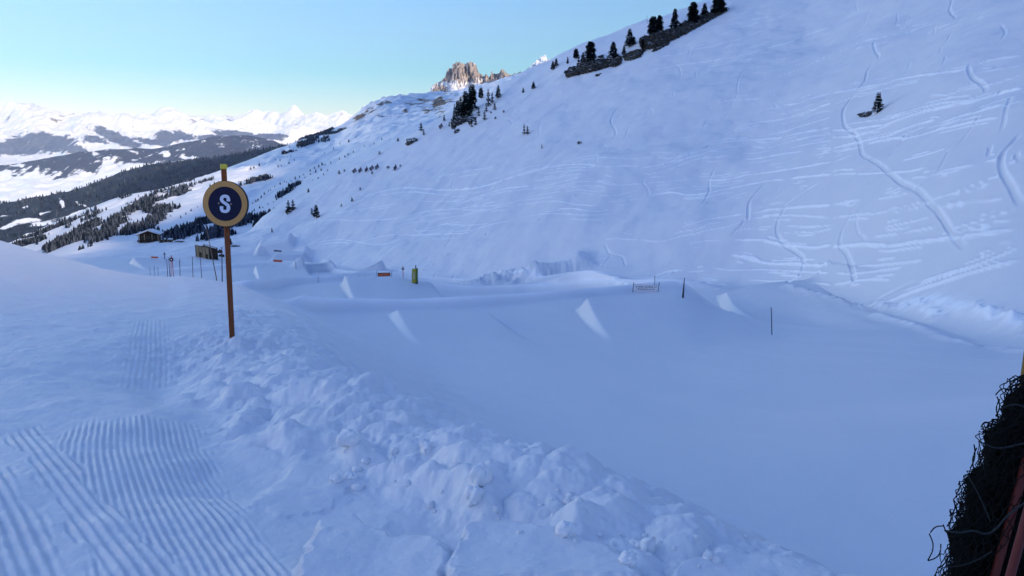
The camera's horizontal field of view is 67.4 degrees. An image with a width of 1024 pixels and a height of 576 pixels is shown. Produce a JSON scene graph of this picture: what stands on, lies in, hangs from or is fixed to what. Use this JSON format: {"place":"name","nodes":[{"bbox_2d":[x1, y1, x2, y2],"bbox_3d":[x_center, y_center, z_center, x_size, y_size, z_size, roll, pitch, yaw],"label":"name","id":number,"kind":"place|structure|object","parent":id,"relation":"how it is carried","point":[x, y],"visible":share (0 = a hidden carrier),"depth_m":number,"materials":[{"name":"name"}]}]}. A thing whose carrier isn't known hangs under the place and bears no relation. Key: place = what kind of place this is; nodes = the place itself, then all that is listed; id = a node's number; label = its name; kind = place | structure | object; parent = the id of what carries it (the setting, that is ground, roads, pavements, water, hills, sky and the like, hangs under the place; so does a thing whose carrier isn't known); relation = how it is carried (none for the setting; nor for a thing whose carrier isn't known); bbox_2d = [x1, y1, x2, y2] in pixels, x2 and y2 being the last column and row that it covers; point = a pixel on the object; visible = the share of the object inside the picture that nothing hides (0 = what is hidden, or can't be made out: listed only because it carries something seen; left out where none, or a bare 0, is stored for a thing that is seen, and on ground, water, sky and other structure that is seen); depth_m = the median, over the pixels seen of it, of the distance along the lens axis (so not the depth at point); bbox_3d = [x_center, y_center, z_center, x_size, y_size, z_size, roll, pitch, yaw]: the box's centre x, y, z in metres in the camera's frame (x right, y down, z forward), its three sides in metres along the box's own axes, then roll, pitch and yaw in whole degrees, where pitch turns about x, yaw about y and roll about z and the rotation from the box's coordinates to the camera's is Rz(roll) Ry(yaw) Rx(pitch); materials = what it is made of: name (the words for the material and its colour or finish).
{"place":"outdoors","nodes":[
{"label":"outdoors","id":0,"kind":"place"},
{"bbox_2d":[0,135,285,202],"bbox_3d":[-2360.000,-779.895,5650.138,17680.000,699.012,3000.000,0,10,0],"label":"wooded terrace ridge","id":1,"kind":"structure","parent":0,"point":[48,176],"depth_m":5501.87,"materials":[{"name":"white snow"}]},
{"bbox_2d":[0,145,286,242],"bbox_3d":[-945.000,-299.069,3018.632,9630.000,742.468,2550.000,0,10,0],"label":"wooded valley slope","id":2,"kind":"structure","parent":0,"point":[27,219],"depth_m":2861.53,"materials":[{"name":"green plant"}]},
{"bbox_2d":[0,141,296,238],"bbox_3d":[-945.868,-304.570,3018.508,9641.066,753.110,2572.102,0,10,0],"label":"ridge woods","id":3,"kind":"object","parent":2,"relation":"on","point":[88,193],"visible":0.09,"depth_m":2944.01,"materials":[{"name":"green plant"}]},
{"bbox_2d":[0,101,353,164],"bbox_3d":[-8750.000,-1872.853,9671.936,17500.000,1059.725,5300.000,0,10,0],"label":"snowy mountain range","id":4,"kind":"structure","parent":0,"point":[31,131],"depth_m":9643.71,"materials":[{"name":"white snow"}]},
{"bbox_2d":[9,71,523,255],"bbox_3d":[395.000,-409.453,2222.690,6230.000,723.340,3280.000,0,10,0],"label":"valley hillside","id":5,"kind":"structure","parent":0,"point":[389,120],"depth_m":1467.91,"materials":[{"name":"white snow"}]},
{"bbox_2d":[12,127,346,252],"bbox_3d":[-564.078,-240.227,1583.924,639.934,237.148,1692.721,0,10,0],"label":"valley woods","id":6,"kind":"object","parent":5,"relation":"on","point":[88,232],"visible":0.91,"depth_m":1113.08,"materials":[{"name":"green plant"}]},
{"bbox_2d":[0,0,710,115],"label":"sky","id":7,"kind":"structure","parent":0,"point":[112,57],"materials":[{"name":"blue"}]},
{"bbox_2d":[362,54,549,107],"bbox_3d":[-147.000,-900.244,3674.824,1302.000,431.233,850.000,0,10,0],"label":"rocky mountain peak","id":8,"kind":"structure","parent":0,"point":[459,76],"depth_m":3652.66,"materials":[{"name":"stone"}]},
{"bbox_2d":[0,240,1023,575],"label":"snow ground","id":9,"kind":"structure","parent":0,"point":[160,422],"depth_m":8.27,"materials":[{"name":"white snow"}]},
{"bbox_2d":[169,255,173,276],"bbox_3d":[-28.215,-1.234,63.751,0.411,3.006,0.078,0,10,0],"label":"marker sign","id":10,"kind":"object","parent":9,"relation":"on","point":[171,259],"visible":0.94,"depth_m":63.55,"materials":[{"name":"black paint"}]},
{"bbox_2d":[195,244,217,259],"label":"timber enclosure","id":11,"kind":"object","parent":9,"relation":"on","point":[203,251],"visible":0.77,"depth_m":184.91,"materials":[{"name":"wood"}]},
{"bbox_2d":[205,223,216,280],"bbox_3d":[-14.942,-1.494,38.316,0.490,3.467,0.058,0,10,0],"label":"bamboo pole","id":12,"kind":"object","parent":9,"relation":"on","point":[211,255],"visible":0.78,"depth_m":38.30,"materials":[{"name":"brown wood"}]},
{"bbox_2d":[221,247,222,281],"bbox_3d":[-15.266,-1.048,40.424,0.164,2.232,0.054,0,10,0],"label":"slalom pole","id":13,"kind":"object","parent":9,"relation":"on","point":[222,264],"visible":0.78,"depth_m":40.41,"materials":[{"name":"plastic"}]},
{"bbox_2d":[203,164,248,338],"bbox_3d":[-3.354,-0.227,9.181,0.568,2.480,0.153,2,10,9],"label":"piste sign","id":14,"kind":"object","parent":9,"relation":"on","point":[225,204],"visible":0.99,"depth_m":9.01,"materials":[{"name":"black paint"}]},
{"bbox_2d":[329,472,342,482],"bbox_3d":[-1.016,1.095,4.411,0.075,0.077,0.057,3,10,14],"label":"snow block","id":15,"kind":"object","parent":9,"relation":"on","point":[335,478],"depth_m":4.39,"materials":[{"name":"white snow"}]},
{"bbox_2d":[336,428,361,446],"bbox_3d":[-1.010,0.939,4.776,0.160,0.138,0.137,0,10,0],"label":"snow block","id":16,"kind":"object","parent":9,"relation":"on","point":[347,437],"depth_m":4.72,"materials":[{"name":"white snow"}]},
{"bbox_2d":[343,471,358,479],"bbox_3d":[-0.930,1.095,4.458,0.076,0.068,0.075,5,11,26],"label":"snow block","id":17,"kind":"object","parent":9,"relation":"on","point":[349,475],"depth_m":4.44,"materials":[{"name":"white snow"}]},
{"bbox_2d":[352,466,362,472],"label":"snow block","id":18,"kind":"object","parent":9,"relation":"on","point":[356,469],"depth_m":4.56,"materials":[{"name":"white snow"}]},
{"bbox_2d":[351,483,364,491],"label":"snow block","id":19,"kind":"object","parent":9,"relation":"on","point":[357,487],"depth_m":4.35,"materials":[{"name":"white snow"}]},
{"bbox_2d":[361,457,369,464],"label":"snow block","id":20,"kind":"object","parent":9,"relation":"on","point":[364,460],"depth_m":4.62,"materials":[{"name":"white snow"}]},
{"bbox_2d":[376,271,391,276],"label":"banner","id":21,"kind":"object","parent":9,"relation":"on","point":[383,274],"visible":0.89,"depth_m":102.54,"materials":[{"name":"red fabric"}]},
{"bbox_2d":[390,447,397,454],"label":"snow block","id":22,"kind":"object","parent":9,"relation":"on","point":[394,450],"depth_m":4.71,"materials":[{"name":"white snow"}]},
{"bbox_2d":[405,479,410,486],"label":"snow block","id":23,"kind":"object","parent":9,"relation":"on","point":[407,482],"depth_m":4.25,"materials":[{"name":"white snow"}]},
{"bbox_2d":[412,265,417,283],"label":"padded post","id":24,"kind":"object","parent":9,"relation":"on","point":[415,275],"visible":1,"depth_m":86.17,"materials":[{"name":"yellow plastic"}]},
{"bbox_2d":[419,441,433,448],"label":"snow block","id":25,"kind":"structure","parent":9,"relation":"on","point":[423,444],"depth_m":4.64,"materials":[{"name":"white snow"}]},
{"bbox_2d":[421,446,432,453],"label":"snow block","id":26,"kind":"object","parent":9,"relation":"on","point":[426,449],"depth_m":4.56,"materials":[{"name":"white snow"}]},
{"bbox_2d":[426,500,433,508],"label":"snow block","id":27,"kind":"object","parent":9,"relation":"on","point":[429,504],"depth_m":4.03,"materials":[{"name":"white snow"}]},
{"bbox_2d":[449,463,460,468],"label":"snow block","id":28,"kind":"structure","parent":9,"relation":"on","point":[452,465],"depth_m":4.23,"materials":[{"name":"white snow"}]},
{"bbox_2d":[464,484,485,506],"bbox_3d":[-0.187,1.052,3.886,0.102,0.116,0.097,-8,13,-39],"label":"snow block","id":29,"kind":"object","parent":9,"relation":"on","point":[474,494],"depth_m":3.85,"materials":[{"name":"white snow"}]},
{"bbox_2d":[469,461,491,486],"bbox_3d":[-0.165,0.968,3.958,0.113,0.142,0.122,3,10,17],"label":"snow block","id":30,"kind":"object","parent":9,"relation":"on","point":[480,474],"depth_m":3.92,"materials":[{"name":"white snow"}]},
{"bbox_2d":[492,505,498,513],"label":"snow block","id":31,"kind":"object","parent":9,"relation":"on","point":[495,508],"depth_m":3.80,"materials":[{"name":"white snow"}]},
{"bbox_2d":[555,520,576,537],"bbox_3d":[0.230,1.041,3.296,0.092,0.083,0.093,0,10,0],"label":"snow block","id":32,"kind":"object","parent":9,"relation":"on","point":[564,528],"depth_m":3.27,"materials":[{"name":"white snow"}]},
{"bbox_2d":[564,497,571,503],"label":"snow block","id":33,"kind":"object","parent":9,"relation":"on","point":[567,500],"depth_m":3.77,"materials":[{"name":"white snow"}]},
{"bbox_2d":[565,491,573,497],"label":"snow block","id":34,"kind":"object","parent":9,"relation":"on","point":[568,494],"depth_m":3.83,"materials":[{"name":"white snow"}]},
{"bbox_2d":[575,497,582,501],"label":"snow block","id":35,"kind":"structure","parent":9,"relation":"on","point":[578,499],"depth_m":3.57,"materials":[{"name":"white snow"}]},
{"bbox_2d":[618,550,636,568],"bbox_3d":[0.464,1.080,3.066,0.080,0.071,0.084,0,10,0],"label":"snow block","id":36,"kind":"object","parent":9,"relation":"on","point":[629,558],"depth_m":3.04,"materials":[{"name":"white snow"}]},
{"bbox_2d":[629,538,635,543],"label":"snow block","id":37,"kind":"object","parent":9,"relation":"on","point":[632,541],"depth_m":3.34,"materials":[{"name":"white snow"}]},
{"bbox_2d":[633,540,639,548],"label":"snow block","id":38,"kind":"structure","parent":9,"relation":"on","point":[637,544],"depth_m":3.32,"materials":[{"name":"white snow"}]},
{"bbox_2d":[632,282,659,291],"bbox_3d":[10.215,0.074,58.619,2.093,1.029,0.085,0,10,0],"label":"banner","id":39,"kind":"object","parent":9,"relation":"on","point":[643,287],"visible":0.99,"depth_m":58.57,"materials":[{"name":"white fabric"}]},
{"bbox_2d":[640,536,655,553],"bbox_3d":[0.587,1.120,3.319,0.080,0.105,0.056,-8,13,-38],"label":"snow block","id":40,"kind":"object","parent":9,"relation":"on","point":[647,544],"depth_m":3.29,"materials":[{"name":"white snow"}]},
{"bbox_2d":[703,549,713,559],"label":"snow block","id":41,"kind":"object","parent":9,"relation":"on","point":[708,554],"depth_m":3.16,"materials":[{"name":"white snow"}]},
{"bbox_2d":[712,555,721,562],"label":"snow block","id":42,"kind":"object","parent":9,"relation":"on","point":[716,559],"depth_m":3.15,"materials":[{"name":"white snow"}]},
{"bbox_2d":[927,353,1023,575],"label":"safety net fence","id":43,"kind":"object","parent":9,"relation":"on","point":[985,534],"visible":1,"depth_m":3.06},
{"bbox_2d":[57,0,1023,340],"bbox_3d":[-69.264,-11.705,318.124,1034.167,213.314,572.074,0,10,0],"label":"snowy hillside","id":44,"kind":"structure","parent":0,"point":[739,144],"depth_m":120.97,"materials":[{"name":"white snow"}]},
{"bbox_2d":[136,229,163,242],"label":"chalet","id":45,"kind":"object","parent":44,"relation":"on","point":[149,235],"visible":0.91,"depth_m":278.36,"materials":[{"name":"brown wood"}]},
{"bbox_2d":[159,239,174,242],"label":"timber terrace","id":46,"kind":"structure","parent":44,"relation":"on","point":[165,240],"depth_m":273.32,"materials":[{"name":"brown wood"}]},
{"bbox_2d":[285,207,295,214],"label":"rock outcrop","id":47,"kind":"object","parent":44,"relation":"on","point":[288,212],"visible":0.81,"depth_m":263.59,"materials":[{"name":"grey stone"}]},
{"bbox_2d":[312,206,319,217],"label":"spruce tree","id":48,"kind":"object","parent":44,"relation":"on","point":[315,213],"visible":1,"depth_m":237.85,"materials":[{"name":"green plant"}]},
{"bbox_2d":[405,137,417,145],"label":"rock outcrop","id":49,"kind":"object","parent":44,"relation":"on","point":[409,141],"visible":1,"depth_m":276.65,"materials":[{"name":"grey stone"}]},
{"bbox_2d":[450,119,455,129],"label":"rock outcrop","id":50,"kind":"object","parent":44,"relation":"on","point":[453,125],"visible":0.81,"depth_m":265.02,"materials":[{"name":"grey stone"}]},
{"bbox_2d":[452,104,456,120],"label":"spruce tree","id":51,"kind":"object","parent":50,"relation":"on","point":[454,114],"visible":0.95,"depth_m":271.46,"materials":[{"name":"green plant"}]},
{"bbox_2d":[454,114,468,124],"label":"rock outcrop","id":52,"kind":"object","parent":44,"relation":"on","point":[460,119],"visible":0.9,"depth_m":264.80,"materials":[{"name":"grey stone"}]},
{"bbox_2d":[455,100,459,116],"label":"pine tree","id":53,"kind":"object","parent":52,"relation":"on","point":[457,108],"visible":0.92,"depth_m":274.18,"materials":[{"name":"green plant"}]},
{"bbox_2d":[459,103,465,115],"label":"pine tree","id":54,"kind":"object","parent":52,"relation":"on","point":[462,110],"visible":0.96,"depth_m":267.43,"materials":[{"name":"green plant"}]},
{"bbox_2d":[465,99,472,115],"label":"pine tree","id":55,"kind":"object","parent":52,"relation":"on","point":[468,106],"visible":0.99,"depth_m":265.54,"materials":[{"name":"green plant"}]},
{"bbox_2d":[462,91,467,106],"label":"pine tree","id":56,"kind":"object","parent":44,"relation":"on","point":[464,95],"visible":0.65,"depth_m":281.19,"materials":[{"name":"green plant"}]},
{"bbox_2d":[467,116,474,124],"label":"rock outcrop","id":57,"kind":"object","parent":44,"relation":"on","point":[470,118],"visible":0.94,"depth_m":259.83,"materials":[{"name":"grey stone"}]},
{"bbox_2d":[466,84,477,109],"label":"pine tree","id":58,"kind":"object","parent":44,"relation":"on","point":[471,95],"visible":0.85,"depth_m":274.07,"materials":[{"name":"green plant"}]},
{"bbox_2d":[478,88,483,97],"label":"pine tree","id":59,"kind":"object","parent":44,"relation":"on","point":[480,95],"visible":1,"depth_m":308.13,"materials":[{"name":"green plant"}]},
{"bbox_2d":[486,89,490,106],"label":"spruce tree","id":60,"kind":"object","parent":44,"relation":"on","point":[488,100],"visible":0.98,"depth_m":265.05,"materials":[{"name":"green plant"}]},
{"bbox_2d":[495,85,500,97],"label":"spruce tree","id":61,"kind":"object","parent":44,"relation":"on","point":[498,94],"visible":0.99,"depth_m":269.50,"materials":[{"name":"green plant"}]},
{"bbox_2d":[573,49,579,57],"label":"pine tree","id":62,"kind":"object","parent":44,"relation":"on","point":[575,54],"visible":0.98,"depth_m":252.29,"materials":[{"name":"green plant"}]},
{"bbox_2d":[564,58,610,77],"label":"rock outcrop","id":63,"kind":"object","parent":44,"relation":"on","point":[591,65],"visible":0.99,"depth_m":232.16,"materials":[{"name":"grey stone"}]},
{"bbox_2d":[579,52,585,63],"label":"spruce tree","id":64,"kind":"object","parent":63,"relation":"on","point":[582,58],"visible":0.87,"depth_m":238.46,"materials":[{"name":"green plant"}]},
{"bbox_2d":[583,41,596,61],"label":"pine tree","id":65,"kind":"object","parent":63,"relation":"on","point":[590,54],"visible":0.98,"depth_m":234.83,"materials":[{"name":"green plant"}]},
{"bbox_2d":[610,56,622,66],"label":"rock outcrop","id":66,"kind":"object","parent":44,"relation":"on","point":[617,60],"visible":0.99,"depth_m":224.27,"materials":[{"name":"grey stone"}]},
{"bbox_2d":[607,42,618,58],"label":"spruce tree","id":67,"kind":"object","parent":66,"relation":"on","point":[613,48],"visible":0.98,"depth_m":230.31,"materials":[{"name":"green plant"}]},
{"bbox_2d":[624,29,633,46],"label":"spruce tree","id":68,"kind":"object","parent":44,"relation":"on","point":[628,41],"visible":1,"depth_m":231.38,"materials":[{"name":"green plant"}]},
{"bbox_2d":[622,49,643,60],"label":"rock outcrop","id":69,"kind":"object","parent":44,"relation":"on","point":[631,55],"visible":0.98,"depth_m":221.04,"materials":[{"name":"grey stone"}]},
{"bbox_2d":[638,41,645,51],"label":"spruce tree","id":70,"kind":"object","parent":69,"relation":"on","point":[642,46],"visible":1,"depth_m":220.37,"materials":[{"name":"green plant"}]},
{"bbox_2d":[652,42,669,51],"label":"rock outcrop","id":71,"kind":"object","parent":44,"relation":"on","point":[659,47],"visible":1,"depth_m":215.80,"materials":[{"name":"grey stone"}]},
{"bbox_2d":[639,7,728,49],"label":"rock outcrop","id":72,"kind":"object","parent":44,"relation":"on","point":[653,40],"visible":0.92,"depth_m":223.44,"materials":[{"name":"grey stone"}]},
{"bbox_2d":[647,16,657,33],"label":"pine tree","id":73,"kind":"object","parent":72,"relation":"on","point":[652,27],"visible":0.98,"depth_m":230.29,"materials":[{"name":"green plant"}]},
{"bbox_2d":[655,15,663,31],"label":"pine tree","id":74,"kind":"object","parent":72,"relation":"on","point":[660,26],"visible":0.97,"depth_m":229.88,"materials":[{"name":"green plant"}]},
{"bbox_2d":[669,9,679,27],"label":"spruce tree","id":75,"kind":"object","parent":72,"relation":"on","point":[674,18],"visible":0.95,"depth_m":226.48,"materials":[{"name":"green plant"}]},
{"bbox_2d":[687,2,699,21],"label":"pine tree","id":76,"kind":"object","parent":72,"relation":"on","point":[692,13],"visible":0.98,"depth_m":228.05,"materials":[{"name":"green plant"}]},
{"bbox_2d":[700,3,707,14],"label":"spruce tree","id":77,"kind":"object","parent":72,"relation":"on","point":[704,10],"visible":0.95,"depth_m":230.92,"materials":[{"name":"green plant"}]},
{"bbox_2d":[710,0,726,12],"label":"pine tree","id":78,"kind":"object","parent":72,"relation":"on","point":[718,5],"visible":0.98,"depth_m":229.07,"materials":[{"name":"green plant"}]},
{"bbox_2d":[857,111,872,117],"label":"rock outcrop","id":79,"kind":"object","parent":44,"relation":"on","point":[866,114],"visible":1,"depth_m":95.28,"materials":[{"name":"grey stone"}]},
{"bbox_2d":[872,92,884,112],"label":"spruce tree","id":80,"kind":"object","parent":44,"relation":"on","point":[878,103],"visible":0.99,"depth_m":91.50,"materials":[{"name":"green plant"}]}
]}

